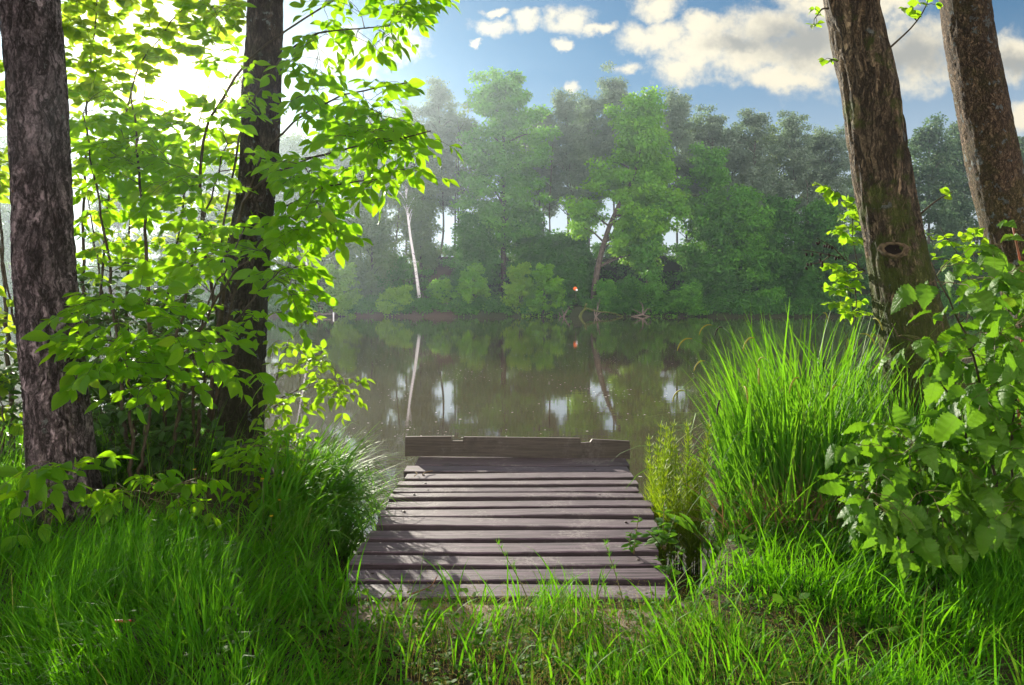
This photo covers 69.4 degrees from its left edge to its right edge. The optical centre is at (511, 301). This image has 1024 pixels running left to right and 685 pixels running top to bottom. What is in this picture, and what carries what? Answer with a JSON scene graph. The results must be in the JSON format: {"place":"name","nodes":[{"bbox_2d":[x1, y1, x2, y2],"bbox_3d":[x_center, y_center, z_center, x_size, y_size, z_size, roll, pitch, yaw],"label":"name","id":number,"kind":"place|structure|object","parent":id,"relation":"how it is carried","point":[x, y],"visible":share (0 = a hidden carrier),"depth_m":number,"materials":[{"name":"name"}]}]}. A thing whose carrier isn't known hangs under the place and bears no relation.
{"place":"outdoors","nodes":[
{"label":"outdoors","id":0,"kind":"place"},
{"bbox_2d":[0,316,1023,600],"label":"water","id":1,"kind":"structure","parent":0,"point":[568,376],"depth_m":19.73,"materials":[{"name":"liquid"}]},
{"bbox_2d":[0,253,1023,684],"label":"ground","id":2,"kind":"structure","parent":0,"point":[578,309],"depth_m":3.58,"materials":[{"name":"plant"}]},
{"bbox_2d":[0,132,11,285],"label":"tree","id":3,"kind":"object","parent":2,"relation":"on","point":[6,212],"visible":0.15,"depth_m":104.11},
{"bbox_2d":[0,59,24,464],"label":"hazel bush","id":4,"kind":"object","parent":2,"relation":"on","point":[7,320],"visible":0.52,"depth_m":6.94,"materials":[{"name":"green plant"}]},
{"bbox_2d":[0,354,24,479],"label":"undergrowth shrub","id":5,"kind":"object","parent":2,"relation":"on","point":[14,380],"visible":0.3,"depth_m":6.40,"materials":[{"name":"green plant"}]},
{"bbox_2d":[0,407,99,515],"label":"grass tussock","id":6,"kind":"object","parent":2,"relation":"on","point":[21,457],"depth_m":5.45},
{"bbox_2d":[0,0,106,527],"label":"tree","id":7,"kind":"object","parent":2,"relation":"on","point":[43,270],"visible":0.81,"depth_m":5.14,"materials":[{"name":"brown plant"}]},
{"bbox_2d":[0,450,138,561],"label":"sapling","id":8,"kind":"object","parent":2,"relation":"on","point":[34,482],"visible":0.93,"depth_m":4.41,"materials":[{"name":"green plant"}]},
{"bbox_2d":[80,159,154,287],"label":"tree","id":9,"kind":"object","parent":2,"relation":"on","point":[118,227],"visible":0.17,"depth_m":105.55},
{"bbox_2d":[4,394,284,492],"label":"grass tussock","id":10,"kind":"object","parent":2,"relation":"on","point":[188,453],"depth_m":5.90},
{"bbox_2d":[77,262,217,440],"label":"undergrowth shrub","id":11,"kind":"object","parent":2,"relation":"on","point":[121,317],"visible":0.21,"depth_m":7.21,"materials":[{"name":"green plant"}]},
{"bbox_2d":[85,352,210,456],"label":"undergrowth shrub","id":12,"kind":"object","parent":2,"relation":"on","point":[112,388],"visible":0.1,"depth_m":7.31,"materials":[{"name":"green plant"}]},
{"bbox_2d":[74,469,231,535],"bbox_3d":[-2.358,1.449,4.880,1.048,0.635,0.582,0,0,0],"label":"sapling","id":13,"kind":"object","parent":2,"relation":"on","point":[175,486],"visible":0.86,"depth_m":4.82,"materials":[{"name":"green plant"}]},
{"bbox_2d":[61,0,246,433],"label":"hazel bush","id":14,"kind":"object","parent":2,"relation":"on","point":[93,82],"visible":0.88,"depth_m":7.46,"materials":[{"name":"green plant"}]},
{"bbox_2d":[68,74,239,434],"bbox_3d":[-3.783,-0.478,7.763,2.240,4.090,1.413,0,0,0],"label":"hazel bush","id":15,"kind":"object","parent":2,"relation":"on","point":[220,199],"visible":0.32,"depth_m":7.80,"materials":[{"name":"green plant"}]},
{"bbox_2d":[21,260,315,498],"bbox_3d":[-2.280,0.633,5.026,1.961,1.789,1.321,0,0,0],"label":"box elder bush","id":16,"kind":"object","parent":2,"relation":"on","point":[162,357],"visible":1,"depth_m":4.82,"materials":[{"name":"green plant"}]},
{"bbox_2d":[90,387,246,487],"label":"undergrowth shrub","id":17,"kind":"object","parent":2,"relation":"on","point":[156,448],"visible":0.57,"depth_m":6.07,"materials":[{"name":"green plant"}]},
{"bbox_2d":[149,156,209,288],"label":"tree","id":18,"kind":"object","parent":2,"relation":"on","point":[172,233],"visible":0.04,"depth_m":105.47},
{"bbox_2d":[68,85,337,480],"bbox_3d":[-2.900,-0.220,6.477,3.066,3.463,2.410,0,0,0],"label":"box elder bush","id":19,"kind":"object","parent":2,"relation":"on","point":[121,152],"visible":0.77,"depth_m":6.08,"materials":[{"name":"green plant"}]},
{"bbox_2d":[190,135,237,289],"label":"tree","id":20,"kind":"object","parent":2,"relation":"on","point":[209,170],"visible":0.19,"depth_m":106.75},
{"bbox_2d":[198,0,282,463],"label":"tree","id":21,"kind":"object","parent":2,"relation":"on","point":[264,21],"visible":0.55,"depth_m":6.84,"materials":[{"name":"brown plant"}]},
{"bbox_2d":[162,200,372,471],"bbox_3d":[-1.862,0.411,5.603,1.845,2.197,1.632,0,0,0],"label":"box elder bush","id":22,"kind":"object","parent":2,"relation":"on","point":[275,238],"visible":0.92,"depth_m":5.38,"materials":[{"name":"green plant"}]},
{"bbox_2d":[210,415,328,511],"bbox_3d":[-1.794,1.255,5.547,0.870,0.929,1.128,0,0,-22],"label":"sapling","id":23,"kind":"object","parent":2,"relation":"on","point":[252,457],"visible":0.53,"depth_m":5.32,"materials":[{"name":"green plant"}]},
{"bbox_2d":[270,132,303,286],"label":"tree","id":24,"kind":"object","parent":2,"relation":"on","point":[283,148],"visible":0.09,"depth_m":107.28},
{"bbox_2d":[280,159,312,265],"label":"birch tree","id":25,"kind":"object","parent":2,"relation":"on","point":[296,196],"visible":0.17,"depth_m":97.41,"materials":[{"name":"green plant"}]},
{"bbox_2d":[240,483,363,589],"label":"sedge tussock","id":26,"kind":"object","parent":2,"relation":"on","point":[305,522],"visible":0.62,"depth_m":4.67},
{"bbox_2d":[197,398,420,566],"bbox_3d":[-1.331,1.585,5.520,1.598,1.629,2.243,0,0,0],"label":"sedge tussock","id":27,"kind":"object","parent":2,"relation":"on","point":[336,477],"visible":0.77,"depth_m":5.21,"materials":[{"name":"plant"}]},
{"bbox_2d":[279,130,339,283],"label":"tree","id":28,"kind":"object","parent":2,"relation":"on","point":[297,148],"visible":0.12,"depth_m":102.21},
{"bbox_2d":[291,279,331,305],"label":"bush","id":29,"kind":"object","parent":2,"relation":"on","point":[315,297],"visible":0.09,"depth_m":98.08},
{"bbox_2d":[249,302,374,449],"bbox_3d":[-1.986,0.759,6.556,1.853,1.545,0.763,0,0,27],"label":"sapling","id":30,"kind":"object","parent":2,"relation":"on","point":[321,384],"visible":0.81,"depth_m":6.42,"materials":[{"name":"green plant"}]},
{"bbox_2d":[172,0,460,318],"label":"box elder bush","id":31,"kind":"object","parent":2,"relation":"on","point":[411,15],"visible":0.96,"depth_m":5.62,"materials":[{"name":"green plant"}]},
{"bbox_2d":[204,77,463,438],"bbox_3d":[-1.496,-0.072,5.917,1.465,3.176,3.106,0,0,-30],"label":"box elder bush","id":32,"kind":"object","parent":2,"relation":"on","point":[378,136],"visible":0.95,"depth_m":5.07,"materials":[{"name":"green plant"}]},
{"bbox_2d":[316,118,361,268],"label":"tree","id":33,"kind":"object","parent":2,"relation":"on","point":[339,163],"visible":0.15,"depth_m":104.93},
{"bbox_2d":[324,262,362,316],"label":"bush","id":34,"kind":"object","parent":2,"relation":"on","point":[344,277],"visible":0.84,"depth_m":94.54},
{"bbox_2d":[344,188,401,305],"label":"tree","id":35,"kind":"object","parent":2,"relation":"on","point":[376,254],"visible":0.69,"depth_m":98.36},
{"bbox_2d":[349,110,404,247],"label":"tree","id":36,"kind":"object","parent":2,"relation":"on","point":[392,220],"visible":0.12,"depth_m":109.21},
{"bbox_2d":[374,284,413,316],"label":"bush","id":37,"kind":"object","parent":2,"relation":"on","point":[402,295],"visible":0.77,"depth_m":94.39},
{"bbox_2d":[374,255,413,298],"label":"bush","id":38,"kind":"object","parent":2,"relation":"on","point":[399,275],"visible":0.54,"depth_m":98.76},
{"bbox_2d":[388,180,403,256],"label":"bare tree","id":39,"kind":"object","parent":2,"relation":"on","point":[396,232],"visible":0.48,"depth_m":108.39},
{"bbox_2d":[385,120,425,297],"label":"birch tree","id":40,"kind":"object","parent":2,"relation":"on","point":[405,200],"visible":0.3,"depth_m":97.64,"materials":[{"name":"white plant"}]},
{"bbox_2d":[377,98,433,268],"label":"tree","id":41,"kind":"object","parent":2,"relation":"on","point":[415,115],"visible":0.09,"depth_m":110.95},
{"bbox_2d":[394,143,446,279],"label":"tree","id":42,"kind":"object","parent":2,"relation":"on","point":[424,244],"visible":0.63,"depth_m":104.30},
{"bbox_2d":[426,278,453,303],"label":"bush","id":43,"kind":"object","parent":2,"relation":"on","point":[436,285],"visible":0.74,"depth_m":97.25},
{"bbox_2d":[416,75,464,258],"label":"tree","id":44,"kind":"object","parent":2,"relation":"on","point":[440,96],"visible":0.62,"depth_m":108.26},
{"bbox_2d":[446,116,470,220],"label":"bare tree","id":45,"kind":"object","parent":2,"relation":"on","point":[457,143],"visible":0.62,"depth_m":108.77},
{"bbox_2d":[440,101,481,221],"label":"tree","id":46,"kind":"object","parent":2,"relation":"on","point":[466,126],"visible":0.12,"depth_m":115.02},
{"bbox_2d":[448,134,474,251],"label":"bare tree","id":47,"kind":"object","parent":2,"relation":"on","point":[451,137],"visible":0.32,"depth_m":109.34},
{"bbox_2d":[447,262,490,310],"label":"bush","id":48,"kind":"object","parent":2,"relation":"on","point":[467,290],"visible":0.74,"depth_m":95.19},
{"bbox_2d":[439,211,502,299],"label":"tree","id":49,"kind":"object","parent":2,"relation":"on","point":[471,248],"visible":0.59,"depth_m":100.07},
{"bbox_2d":[0,240,1005,316],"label":"undergrowth","id":50,"kind":"object","parent":2,"relation":"on","point":[757,303],"visible":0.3,"depth_m":96.00,"materials":[{"name":"plant"}]},
{"bbox_2d":[448,65,563,292],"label":"tree","id":51,"kind":"object","parent":2,"relation":"on","point":[502,98],"visible":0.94,"depth_m":101.46,"materials":[{"name":"plant"}]},
{"bbox_2d":[133,587,887,661],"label":"leaf litter","id":52,"kind":"object","parent":2,"relation":"on","point":[524,612],"visible":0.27,"depth_m":3.52,"materials":[{"name":"plant"}]},
{"bbox_2d":[0,507,1023,684],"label":"ground weeds","id":53,"kind":"object","parent":2,"relation":"on","point":[782,673],"visible":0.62,"depth_m":3.22,"materials":[{"name":"green plant"}]},
{"bbox_2d":[496,539,534,615],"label":"grass stalk","id":54,"kind":"object","parent":2,"relation":"on","point":[498,542],"depth_m":3.57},
{"bbox_2d":[500,261,536,316],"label":"bush","id":55,"kind":"object","parent":2,"relation":"on","point":[516,291],"visible":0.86,"depth_m":95.50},
{"bbox_2d":[345,436,694,607],"bbox_3d":[0.052,2.101,5.442,2.165,1.598,3.485,0,0,0],"label":"wooden dock","id":56,"kind":"object","parent":2,"relation":"on","point":[571,505],"visible":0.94,"depth_m":5.02,"materials":[{"name":"brown wood"}]},
{"bbox_2d":[621,516,642,553],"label":"leafy herb","id":57,"kind":"object","parent":56,"relation":"on","point":[634,537],"visible":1,"depth_m":4.39,"materials":[{"name":"green plant"}]},
{"bbox_2d":[500,107,556,201],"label":"tree","id":58,"kind":"object","parent":2,"relation":"on","point":[525,148],"visible":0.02,"depth_m":114.30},
{"bbox_2d":[503,204,560,299],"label":"tree","id":59,"kind":"object","parent":2,"relation":"on","point":[539,245],"visible":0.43,"depth_m":100.65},
{"bbox_2d":[522,262,566,316],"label":"bush","id":60,"kind":"object","parent":2,"relation":"on","point":[536,303],"visible":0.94,"depth_m":95.51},
{"bbox_2d":[525,107,564,236],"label":"tree","id":61,"kind":"object","parent":2,"relation":"on","point":[546,122],"visible":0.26,"depth_m":113.05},
{"bbox_2d":[531,144,573,233],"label":"bare tree","id":62,"kind":"object","parent":2,"relation":"on","point":[569,190],"visible":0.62,"depth_m":107.66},
{"bbox_2d":[537,87,598,232],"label":"tree","id":63,"kind":"object","parent":2,"relation":"on","point":[565,113],"visible":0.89,"depth_m":110.16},
{"bbox_2d":[541,227,595,304],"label":"tree","id":64,"kind":"object","parent":2,"relation":"on","point":[570,247],"visible":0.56,"depth_m":99.48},
{"bbox_2d":[562,155,580,207],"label":"bare tree","id":65,"kind":"object","parent":2,"relation":"on","point":[575,184],"visible":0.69,"depth_m":108.34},
{"bbox_2d":[558,254,592,304],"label":"bush","id":66,"kind":"object","parent":2,"relation":"on","point":[578,271],"visible":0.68,"depth_m":98.17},
{"bbox_2d":[561,105,609,229],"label":"tree","id":67,"kind":"object","parent":2,"relation":"on","point":[592,195],"visible":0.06,"depth_m":115.29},
{"bbox_2d":[571,89,610,244],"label":"tree","id":68,"kind":"object","parent":2,"relation":"on","point":[588,101],"visible":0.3,"depth_m":113.76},
{"bbox_2d":[598,568,608,623],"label":"grass stalk","id":69,"kind":"object","parent":2,"relation":"on","point":[603,579],"depth_m":3.42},
{"bbox_2d":[592,278,621,304],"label":"bush","id":70,"kind":"object","parent":2,"relation":"on","point":[604,289],"visible":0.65,"depth_m":96.06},
{"bbox_2d":[581,60,634,224],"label":"tree","id":71,"kind":"object","parent":2,"relation":"on","point":[614,93],"visible":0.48,"depth_m":111.69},
{"bbox_2d":[603,537,629,622],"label":"grass stalk","id":72,"kind":"object","parent":2,"relation":"on","point":[607,548],"depth_m":3.53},
{"bbox_2d":[555,85,694,300],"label":"tree","id":73,"kind":"object","parent":2,"relation":"on","point":[642,141],"visible":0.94,"depth_m":97.03,"materials":[{"name":"plant"}]},
{"bbox_2d":[608,274,643,313],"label":"bush","id":74,"kind":"object","parent":2,"relation":"on","point":[626,291],"visible":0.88,"depth_m":95.66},
{"bbox_2d":[623,200,674,316],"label":"tree","id":75,"kind":"object","parent":2,"relation":"on","point":[645,256],"visible":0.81,"depth_m":95.78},
{"bbox_2d":[639,503,678,550],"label":"leafy herb","id":76,"kind":"object","parent":2,"relation":"on","point":[663,538],"visible":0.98,"depth_m":4.60,"materials":[{"name":"green plant"}]},
{"bbox_2d":[653,546,684,578],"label":"leafy herb","id":77,"kind":"object","parent":2,"relation":"on","point":[666,568],"visible":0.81,"depth_m":4.09,"materials":[{"name":"green plant"}]},
{"bbox_2d":[660,85,705,256],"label":"tree","id":78,"kind":"object","parent":2,"relation":"on","point":[676,113],"visible":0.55,"depth_m":109.76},
{"bbox_2d":[658,280,709,316],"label":"bush","id":79,"kind":"object","parent":2,"relation":"on","point":[690,298],"visible":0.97,"depth_m":94.91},
{"bbox_2d":[642,420,735,576],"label":"horsetail plant","id":80,"kind":"object","parent":2,"relation":"on","point":[689,542],"visible":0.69,"depth_m":5.41,"materials":[{"name":"plant"}]},
{"bbox_2d":[671,114,714,204],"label":"tree","id":81,"kind":"object","parent":2,"relation":"on","point":[691,120],"visible":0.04,"depth_m":115.77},
{"bbox_2d":[672,141,731,262],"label":"tree","id":82,"kind":"object","parent":2,"relation":"on","point":[706,163],"visible":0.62,"depth_m":103.95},
{"bbox_2d":[664,489,739,549],"bbox_3d":[1.315,1.474,4.874,0.526,0.363,0.479,0,0,-10],"label":"water dock","id":83,"kind":"object","parent":2,"relation":"on","point":[684,523],"visible":0.64,"depth_m":4.99,"materials":[{"name":"green plant"}]},
{"bbox_2d":[669,216,737,302],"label":"tree","id":84,"kind":"object","parent":2,"relation":"on","point":[706,269],"visible":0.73,"depth_m":97.45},
{"bbox_2d":[612,330,821,504],"bbox_3d":[1.667,0.997,5.537,1.598,1.631,1.406,0,0,-14],"label":"sedge stand","id":85,"kind":"object","parent":2,"relation":"on","point":[797,388],"visible":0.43,"depth_m":5.59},
{"bbox_2d":[686,104,748,219],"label":"tree","id":86,"kind":"object","parent":2,"relation":"on","point":[712,132],"visible":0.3,"depth_m":112.36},
{"bbox_2d":[715,122,759,199],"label":"tree","id":87,"kind":"object","parent":2,"relation":"on","point":[731,132],"visible":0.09,"depth_m":115.74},
{"bbox_2d":[713,183,779,293],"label":"tree","id":88,"kind":"object","parent":2,"relation":"on","point":[752,231],"visible":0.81,"depth_m":98.35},
{"bbox_2d":[725,108,789,233],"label":"tree","id":89,"kind":"object","parent":2,"relation":"on","point":[748,164],"visible":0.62,"depth_m":109.12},
{"bbox_2d":[756,286,788,305],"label":"bush","id":90,"kind":"object","parent":2,"relation":"on","point":[775,292],"visible":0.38,"depth_m":95.33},
{"bbox_2d":[737,122,811,201],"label":"tree","id":91,"kind":"object","parent":2,"relation":"on","point":[780,172],"visible":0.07,"depth_m":115.73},
{"bbox_2d":[751,193,827,297],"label":"tree","id":92,"kind":"object","parent":2,"relation":"on","point":[783,263],"visible":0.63,"depth_m":98.94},
{"bbox_2d":[649,352,933,519],"bbox_3d":[2.092,1.037,5.476,2.043,1.416,1.941,0,0,-24],"label":"sedge stand","id":93,"kind":"object","parent":2,"relation":"on","point":[807,454],"visible":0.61,"depth_m":5.16,"materials":[{"name":"plant"}]},
{"bbox_2d":[651,420,932,552],"bbox_3d":[1.807,1.224,4.765,1.930,0.793,1.459,0,0,0],"label":"sedge tussock","id":94,"kind":"object","parent":2,"relation":"on","point":[787,496],"visible":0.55,"depth_m":4.72,"materials":[{"name":"plant"}]},
{"bbox_2d":[768,110,833,246],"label":"tree","id":95,"kind":"object","parent":2,"relation":"on","point":[792,131],"visible":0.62,"depth_m":111.03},
{"bbox_2d":[784,272,834,313],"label":"bush","id":96,"kind":"object","parent":2,"relation":"on","point":[808,288],"visible":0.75,"depth_m":95.28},
{"bbox_2d":[671,301,948,464],"bbox_3d":[2.769,0.915,6.852,2.461,1.919,2.648,0,0,0],"label":"sedge stand","id":97,"kind":"object","parent":2,"relation":"on","point":[845,360],"visible":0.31,"depth_m":6.73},
{"bbox_2d":[780,131,843,212],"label":"tree","id":98,"kind":"object","parent":2,"relation":"on","point":[817,148],"visible":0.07,"depth_m":116.14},
{"bbox_2d":[791,198,854,298],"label":"tree","id":99,"kind":"object","parent":2,"relation":"on","point":[821,216],"visible":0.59,"depth_m":98.12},
{"bbox_2d":[800,125,854,232],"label":"tree","id":100,"kind":"object","parent":2,"relation":"on","point":[838,145],"visible":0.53,"depth_m":113.01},
{"bbox_2d":[812,182,872,381],"bbox_3d":[3.203,0.192,7.050,0.706,2.711,0.620,0,0,0],"label":"alder sapling","id":101,"kind":"object","parent":2,"relation":"on","point":[832,197],"visible":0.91,"depth_m":7.01,"materials":[{"name":"green plant"}]},
{"bbox_2d":[840,143,916,253],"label":"tree","id":102,"kind":"object","parent":2,"relation":"on","point":[858,234],"visible":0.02,"depth_m":122.63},
{"bbox_2d":[781,363,985,504],"bbox_3d":[3.030,1.049,5.800,2.162,1.198,1.846,0,0,0],"label":"sedge stand","id":103,"kind":"object","parent":2,"relation":"on","point":[902,406],"visible":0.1,"depth_m":5.71,"materials":[{"name":"plant"}]},
{"bbox_2d":[806,0,984,466],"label":"tree","id":104,"kind":"object","parent":2,"relation":"on","point":[897,254],"visible":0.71,"depth_m":6.30,"materials":[{"name":"brown plant"}]},
{"bbox_2d":[804,238,864,270],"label":"cone twig","id":105,"kind":"object","parent":104,"relation":"attached to","point":[820,254],"visible":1,"depth_m":6.40,"materials":[{"name":"brown plant"}]},
{"bbox_2d":[798,385,1023,527],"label":"sedge stand","id":106,"kind":"object","parent":2,"relation":"on","point":[927,498],"visible":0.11,"depth_m":4.89,"materials":[{"name":"plant"}]},
{"bbox_2d":[816,403,1021,591],"bbox_3d":[2.085,1.035,3.803,1.077,0.993,0.953,0,0,0],"label":"raspberry bush","id":107,"kind":"object","parent":2,"relation":"on","point":[890,518],"visible":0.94,"depth_m":3.62,"materials":[{"name":"green plant"}]},
{"bbox_2d":[908,111,968,255],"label":"tree","id":108,"kind":"object","parent":2,"relation":"on","point":[934,166],"visible":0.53,"depth_m":122.55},
{"bbox_2d":[877,243,1023,563],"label":"raspberry bush","id":109,"kind":"object","parent":2,"relation":"on","point":[990,427],"visible":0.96,"depth_m":3.59,"materials":[{"name":"green plant"}]},
{"bbox_2d":[924,227,988,363],"bbox_3d":[4.312,0.384,7.168,0.920,2.261,0.472,0,0,-40],"label":"alder sapling","id":110,"kind":"object","parent":2,"relation":"on","point":[968,236],"visible":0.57,"depth_m":7.17,"materials":[{"name":"green plant"}]},
{"bbox_2d":[931,114,982,255],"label":"tree","id":111,"kind":"object","parent":2,"relation":"on","point":[966,207],"visible":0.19,"depth_m":125.73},
{"bbox_2d":[939,0,1023,341],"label":"tree","id":112,"kind":"object","parent":2,"relation":"on","point":[993,161],"visible":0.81,"depth_m":7.32,"materials":[{"name":"brown plant"}]},
{"bbox_2d":[997,220,1023,465],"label":"bramble cane","id":113,"kind":"object","parent":2,"relation":"on","point":[1016,237],"visible":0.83,"depth_m":5.06,"materials":[{"name":"green plant"}]},
{"bbox_2d":[1018,136,1023,162],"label":"tree","id":114,"kind":"object","parent":2,"relation":"on","point":[1021,141],"visible":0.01,"depth_m":124.95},
{"bbox_2d":[0,0,1023,269],"label":"sky","id":115,"kind":"structure","parent":0,"point":[733,55],"materials":[{"name":"blue"}]},
{"bbox_2d":[251,567,959,684],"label":"grass seed heads","id":116,"kind":"object","parent":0,"point":[533,629],"depth_m":3.13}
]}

